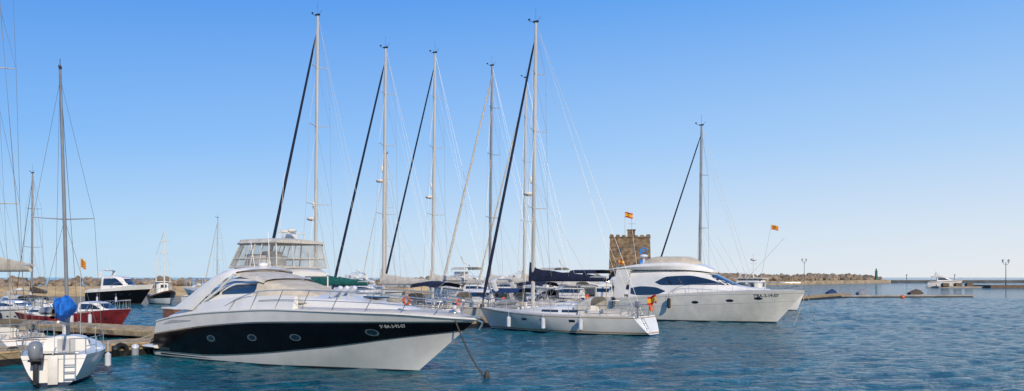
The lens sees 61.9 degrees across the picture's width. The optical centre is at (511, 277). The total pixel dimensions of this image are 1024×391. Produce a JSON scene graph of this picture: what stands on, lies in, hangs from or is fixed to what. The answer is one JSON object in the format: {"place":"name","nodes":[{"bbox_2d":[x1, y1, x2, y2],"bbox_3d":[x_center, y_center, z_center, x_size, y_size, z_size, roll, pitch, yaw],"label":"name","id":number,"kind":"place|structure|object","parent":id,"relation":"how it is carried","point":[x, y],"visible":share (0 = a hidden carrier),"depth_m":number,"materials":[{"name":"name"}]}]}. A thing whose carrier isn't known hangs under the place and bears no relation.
{"place":"outdoors","nodes":[
{"label":"outdoors","id":0,"kind":"place"},
{"bbox_2d":[0,280,890,295],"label":"quay","id":1,"kind":"structure","parent":0,"point":[178,290],"depth_m":155.19,"materials":[{"name":"stone"}]},
{"bbox_2d":[0,275,608,285],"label":"breakwater rocks","id":2,"kind":"object","parent":1,"relation":"on","point":[89,281],"visible":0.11,"depth_m":159.43,"materials":[{"name":"brown stone"}]},
{"bbox_2d":[609,212,650,280],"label":"stone tower","id":3,"kind":"structure","parent":1,"relation":"on","point":[627,244],"depth_m":199.41,"materials":[{"name":"stone"}]},
{"bbox_2d":[716,272,881,281],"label":"breakwater rocks","id":4,"kind":"object","parent":1,"relation":"on","point":[797,277],"visible":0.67,"depth_m":407.12,"materials":[{"name":"stone"}]},
{"bbox_2d":[874,268,878,279],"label":"harbour beacon","id":5,"kind":"object","parent":1,"relation":"on","point":[876,275],"visible":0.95,"depth_m":491.51,"materials":[{"name":"green metal"}]},
{"bbox_2d":[0,277,1023,390],"bbox_3d":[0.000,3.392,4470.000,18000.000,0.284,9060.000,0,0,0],"label":"water","id":6,"kind":"structure","parent":0,"point":[975,342],"depth_m":35.45,"materials":[{"name":"blue liquid"}]},
{"bbox_2d":[0,288,39,306],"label":"motor cruiser","id":7,"kind":"object","parent":6,"relation":"on","point":[18,296],"visible":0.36,"depth_m":75.90,"materials":[{"name":"white plastic"}]},
{"bbox_2d":[0,298,42,318],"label":"motor cruiser","id":8,"kind":"object","parent":6,"relation":"on","point":[4,310],"visible":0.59,"depth_m":59.10,"materials":[{"name":"white plastic"}]},
{"bbox_2d":[0,4,54,346],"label":"sailboat","id":9,"kind":"object","parent":6,"relation":"on","point":[9,336],"visible":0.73,"depth_m":37.01,"materials":[{"name":"white metal"}]},
{"bbox_2d":[15,171,53,306],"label":"sailboat","id":10,"kind":"object","parent":6,"relation":"on","point":[42,291],"visible":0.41,"depth_m":90.21,"materials":[{"name":"silver metal"}]},
{"bbox_2d":[14,302,59,320],"bbox_3d":[-32.228,2.649,58.740,5.110,1.868,2.346,0,0,20],"label":"motor cruiser","id":11,"kind":"object","parent":6,"relation":"on","point":[47,313],"visible":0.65,"depth_m":57.68,"materials":[{"name":"red paint"}]},
{"bbox_2d":[20,65,110,386],"bbox_3d":[-15.271,-1.950,29.464,2.700,11.300,7.009,0,0,-20],"label":"sailboat","id":12,"kind":"object","parent":6,"relation":"on","point":[67,358],"visible":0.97,"depth_m":28.57,"materials":[{"name":"white plastic"}]},
{"bbox_2d":[80,258,85,334],"bbox_3d":[-22.292,1.200,44.320,0.322,4.400,0.072,0,0,11],"label":"flag staff","id":13,"kind":"object","parent":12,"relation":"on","point":[82,263],"visible":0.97,"depth_m":44.35,"materials":[{"name":"metal"}]},
{"bbox_2d":[0,319,154,337],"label":"finger pier","id":14,"kind":"structure","parent":6,"relation":"on","point":[138,331],"depth_m":48.91,"materials":[{"name":"brown wood"}]},
{"bbox_2d":[69,300,130,323],"bbox_3d":[-28.339,2.569,58.125,5.912,2.095,2.446,0,0,20],"label":"motor cruiser","id":15,"kind":"object","parent":6,"relation":"on","point":[111,313],"visible":0.78,"depth_m":57.30,"materials":[{"name":"red paint"}]},
{"bbox_2d":[81,267,152,303],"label":"motor cruiser","id":16,"kind":"object","parent":6,"relation":"on","point":[112,288],"visible":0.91,"depth_m":107.85,"materials":[{"name":"white plastic"}]},
{"bbox_2d":[146,229,175,303],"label":"fishing boat","id":17,"kind":"object","parent":6,"relation":"on","point":[163,293],"visible":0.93,"depth_m":107.96,"materials":[{"name":"white plastic"}]},
{"bbox_2d":[161,306,180,317],"bbox_3d":[-15.904,2.125,40.941,1.000,1.410,1.400,0,0,34],"label":"dock cabinet","id":18,"kind":"object","parent":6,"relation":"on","point":[168,311],"visible":0.21,"depth_m":40.40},
{"bbox_2d":[180,279,202,302],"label":"motor cruiser","id":19,"kind":"object","parent":6,"relation":"on","point":[184,297],"visible":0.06,"depth_m":104.70,"materials":[{"name":"white plastic"}]},
{"bbox_2d":[204,217,226,284],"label":"sailboat","id":20,"kind":"object","parent":6,"relation":"on","point":[217,251],"visible":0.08,"depth_m":152.57,"materials":[{"name":"silver metal"}]},
{"bbox_2d":[184,173,328,303],"bbox_3d":[-15.765,-1.001,52.327,13.700,9.885,4.738,0,0,34],"label":"flybridge yacht","id":21,"kind":"object","parent":6,"relation":"on","point":[278,259],"visible":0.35,"depth_m":50.35,"materials":[{"name":"white plastic"}]},
{"bbox_2d":[142,236,483,370],"bbox_3d":[-8.189,1.074,33.930,17.434,5.952,4.431,0,0,34],"label":"motor yacht","id":22,"kind":"object","parent":6,"relation":"on","point":[273,316],"visible":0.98,"depth_m":31.90,"materials":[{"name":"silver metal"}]},
{"bbox_2d":[104,333,153,343],"bbox_3d":[-16.370,2.600,36.314,2.286,0.437,0.038,0,0,-18],"label":"mooring rope","id":23,"kind":"object","parent":22,"relation":"attached to","point":[130,341],"visible":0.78,"depth_m":36.35,"materials":[{"name":"fabric"}]},
{"bbox_2d":[222,284,256,293],"bbox_3d":[-10.736,0.489,34.074,2.175,0.418,0.187,0,0,28],"label":"side window","id":24,"kind":"structure","parent":22,"relation":"in","point":[241,288],"depth_m":34.09,"materials":[{"name":"blue glass"}]},
{"bbox_2d":[455,321,489,377],"bbox_3d":[-1.375,2.519,28.875,1.382,2.061,0.180,0,0,27],"label":"mooring rope","id":25,"kind":"object","parent":22,"relation":"attached to","point":[486,375],"visible":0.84,"depth_m":28.85,"materials":[{"name":"grey fabric"}]},
{"bbox_2d":[474,322,549,364],"bbox_3d":[-0.063,2.375,31.372,0.015,2.064,4.518,0,0,44],"label":"mooring rope","id":26,"kind":"object","parent":22,"relation":"attached to","point":[509,349],"visible":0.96,"depth_m":31.43,"materials":[{"name":"fabric"}]},
{"bbox_2d":[269,10,378,295],"bbox_3d":[-12.924,-7.396,57.710,13.191,22.608,4.156,0,0,34],"label":"sailboat","id":27,"kind":"object","parent":6,"relation":"on","point":[336,281],"visible":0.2,"depth_m":58.05,"materials":[{"name":"silver metal"}]},
{"bbox_2d":[329,259,374,289],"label":"motor cruiser","id":28,"kind":"object","parent":6,"relation":"on","point":[351,275],"visible":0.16,"depth_m":105.12,"materials":[{"name":"white plastic"}]},
{"bbox_2d":[334,274,402,299],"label":"motor cruiser","id":29,"kind":"object","parent":6,"relation":"on","point":[393,292],"visible":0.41,"depth_m":94.17,"materials":[{"name":"white plastic"}]},
{"bbox_2d":[362,153,413,295],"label":"sailboat","id":30,"kind":"object","parent":6,"relation":"on","point":[401,286],"visible":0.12,"depth_m":102.84,"materials":[{"name":"silver metal"}]},
{"bbox_2d":[331,43,469,312],"bbox_3d":[-9.181,-7.046,63.387,13.050,21.908,4.156,0,0,34],"label":"sailboat","id":31,"kind":"object","parent":6,"relation":"on","point":[386,279],"visible":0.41,"depth_m":63.64,"materials":[{"name":"white plastic"}]},
{"bbox_2d":[0,293,851,366],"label":"wooden pier","id":32,"kind":"structure","parent":6,"relation":"on","point":[8,358],"depth_m":37.05,"materials":[{"name":"brown wood"}]},
{"bbox_2d":[62,320,65,333],"bbox_3d":[-19.061,2.305,36.437,0.260,1.050,0.240,0,0,34],"label":"service pedestal","id":33,"kind":"object","parent":32,"relation":"on","point":[63,329],"visible":0.13,"depth_m":36.33,"materials":[{"name":"white plastic"}]},
{"bbox_2d":[111,345,118,356],"bbox_3d":[-16.694,3.154,35.929,0.300,0.690,0.300,17,34,0],"label":"fender","id":34,"kind":"object","parent":32,"relation":"hanging from","point":[115,350],"visible":0.7,"depth_m":35.78,"materials":[{"name":"black rubber"}]},
{"bbox_2d":[116,342,128,355],"bbox_3d":[-16.600,3.150,36.225,0.173,0.760,0.760,0,0,34],"label":"tyre fender","id":35,"kind":"object","parent":32,"relation":"hanging from","point":[124,346],"visible":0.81,"depth_m":36.31,"materials":[{"name":"black rubber"}]},
{"bbox_2d":[131,344,138,354],"bbox_3d":[-16.191,3.154,36.675,0.300,0.690,0.300,17,34,0],"label":"fender","id":36,"kind":"object","parent":32,"relation":"hanging from","point":[134,349],"visible":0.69,"depth_m":36.53,"materials":[{"name":"plastic"}]},
{"bbox_2d":[147,341,153,353],"bbox_3d":[-15.706,3.150,37.551,0.173,0.760,0.760,0,0,34],"label":"tyre fender","id":37,"kind":"object","parent":32,"relation":"hanging from","point":[149,350],"visible":0.3,"depth_m":37.27,"materials":[{"name":"black rubber"}]},
{"bbox_2d":[378,50,516,315],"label":"sailboat","id":38,"kind":"object","parent":6,"relation":"on","point":[474,310],"visible":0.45,"depth_m":68.44,"materials":[{"name":"white plastic"}]},
{"bbox_2d":[429,267,483,296],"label":"motor cruiser","id":39,"kind":"object","parent":6,"relation":"on","point":[459,274],"visible":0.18,"depth_m":113.89,"materials":[{"name":"white plastic"}]},
{"bbox_2d":[447,273,508,296],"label":"motor cruiser","id":40,"kind":"object","parent":6,"relation":"on","point":[472,287],"visible":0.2,"depth_m":103.19,"materials":[{"name":"white plastic"}]},
{"bbox_2d":[429,257,537,309],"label":"motor cruiser","id":41,"kind":"object","parent":6,"relation":"on","point":[496,292],"visible":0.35,"depth_m":69.26,"materials":[{"name":"white plastic"}]},
{"bbox_2d":[438,63,566,306],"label":"sailboat","id":42,"kind":"object","parent":6,"relation":"on","point":[518,281],"visible":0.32,"depth_m":75.02,"materials":[{"name":"silver metal"}]},
{"bbox_2d":[482,265,542,296],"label":"motor cruiser","id":43,"kind":"object","parent":6,"relation":"on","point":[515,275],"visible":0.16,"depth_m":112.80,"materials":[{"name":"white plastic"}]},
{"bbox_2d":[476,75,588,301],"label":"sailboat","id":44,"kind":"object","parent":6,"relation":"on","point":[572,283],"visible":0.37,"depth_m":79.56,"materials":[{"name":"white plastic"}]},
{"bbox_2d":[525,268,568,291],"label":"motor cruiser","id":45,"kind":"object","parent":6,"relation":"on","point":[549,287],"visible":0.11,"depth_m":119.69,"materials":[{"name":"white plastic"}]},
{"bbox_2d":[525,255,611,299],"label":"motor cruiser","id":46,"kind":"object","parent":6,"relation":"on","point":[590,290],"visible":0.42,"depth_m":82.02,"materials":[{"name":"white plastic"}]},
{"bbox_2d":[479,17,658,335],"bbox_3d":[3.000,-6.598,53.123,12.731,21.004,4.206,0,0,34],"label":"sailboat","id":47,"kind":"object","parent":6,"relation":"on","point":[587,316],"visible":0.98,"depth_m":52.67,"materials":[{"name":"white plastic"}]},
{"bbox_2d":[535,300,619,309],"bbox_3d":[4.446,2.642,60.837,7.300,2.066,2.746,0,0,34],"label":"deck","id":48,"kind":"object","parent":6,"relation":"on","point":[551,303],"visible":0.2,"depth_m":60.84,"materials":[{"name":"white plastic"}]},
{"bbox_2d":[552,259,628,296],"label":"motor cruiser","id":49,"kind":"object","parent":6,"relation":"on","point":[601,291],"visible":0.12,"depth_m":86.57,"materials":[{"name":"white plastic"}]},
{"bbox_2d":[625,277,629,295],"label":"motor cruiser","id":50,"kind":"object","parent":6,"relation":"on","point":[627,291],"visible":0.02,"depth_m":92.80,"materials":[{"name":"white plastic"}]},
{"bbox_2d":[660,115,753,286],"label":"sailboat","id":51,"kind":"object","parent":6,"relation":"on","point":[700,233],"visible":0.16,"depth_m":73.13,"materials":[{"name":"white plastic"}]},
{"bbox_2d":[607,231,809,322],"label":"white motor yacht","id":52,"kind":"object","parent":6,"relation":"on","point":[688,289],"visible":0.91,"depth_m":65.20,"materials":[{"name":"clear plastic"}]},
{"bbox_2d":[630,286,664,294],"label":"aft window","id":53,"kind":"structure","parent":52,"relation":"in","point":[640,290],"depth_m":66.99,"materials":[{"name":"blue glass"}]},
{"bbox_2d":[655,276,724,284],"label":"side window","id":54,"kind":"structure","parent":52,"relation":"in","point":[670,280],"depth_m":65.51,"materials":[{"name":"blue glass"}]},
{"bbox_2d":[718,238,803,310],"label":"fishing boat","id":55,"kind":"object","parent":6,"relation":"on","point":[794,306],"visible":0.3,"depth_m":87.92,"materials":[{"name":"white plastic"}]},
{"bbox_2d":[825,289,836,293],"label":"covered tender","id":56,"kind":"object","parent":6,"relation":"on","point":[831,291],"visible":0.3,"depth_m":151.49,"materials":[{"name":"blue fabric"}]},
{"bbox_2d":[855,289,868,294],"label":"covered tender","id":57,"kind":"object","parent":6,"relation":"on","point":[862,292],"visible":0.72,"depth_m":151.44,"materials":[{"name":"grey fabric"}]},
{"bbox_2d":[841,295,973,296],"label":"floating pontoon","id":58,"kind":"object","parent":6,"relation":"on","point":[907,295],"visible":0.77,"depth_m":144.67,"materials":[{"name":"concrete"}]},
{"bbox_2d":[907,289,923,294],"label":"covered tender","id":59,"kind":"object","parent":6,"relation":"on","point":[916,292],"visible":0.65,"depth_m":151.39,"materials":[{"name":"brown fabric"}]},
{"bbox_2d":[924,272,962,287],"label":"motor cruiser","id":60,"kind":"object","parent":6,"relation":"on","point":[940,279],"visible":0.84,"depth_m":273.18,"materials":[{"name":"white plastic"}]},
{"bbox_2d":[891,280,1023,282],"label":"mole","id":61,"kind":"object","parent":6,"relation":"in","point":[963,281],"depth_m":519.93,"materials":[{"name":"concrete"}]},
{"bbox_2d":[932,286,983,287],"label":"landing stage","id":62,"kind":"object","parent":6,"relation":"in","point":[957,286],"visible":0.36,"depth_m":267.13,"materials":[{"name":"concrete"}]},
{"bbox_2d":[973,285,1023,287],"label":"landing stage","id":63,"kind":"object","parent":6,"relation":"in","point":[1003,286],"visible":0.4,"depth_m":262.00,"materials":[{"name":"grey concrete"}]},
{"bbox_2d":[1002,259,1009,284],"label":"street lamp","id":64,"kind":"object","parent":63,"relation":"on","point":[1008,260],"visible":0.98,"depth_m":265.95,"materials":[{"name":"metal"}]},
{"bbox_2d":[0,0,1023,276],"label":"sky","id":65,"kind":"structure","parent":0,"point":[887,136],"materials":[{"name":"blue"}]},
{"bbox_2d":[761,225,777,275],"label":"flag staff","id":66,"kind":"object","parent":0,"point":[774,227],"visible":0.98,"depth_m":110.69,"materials":[{"name":"metal"}]}
]}

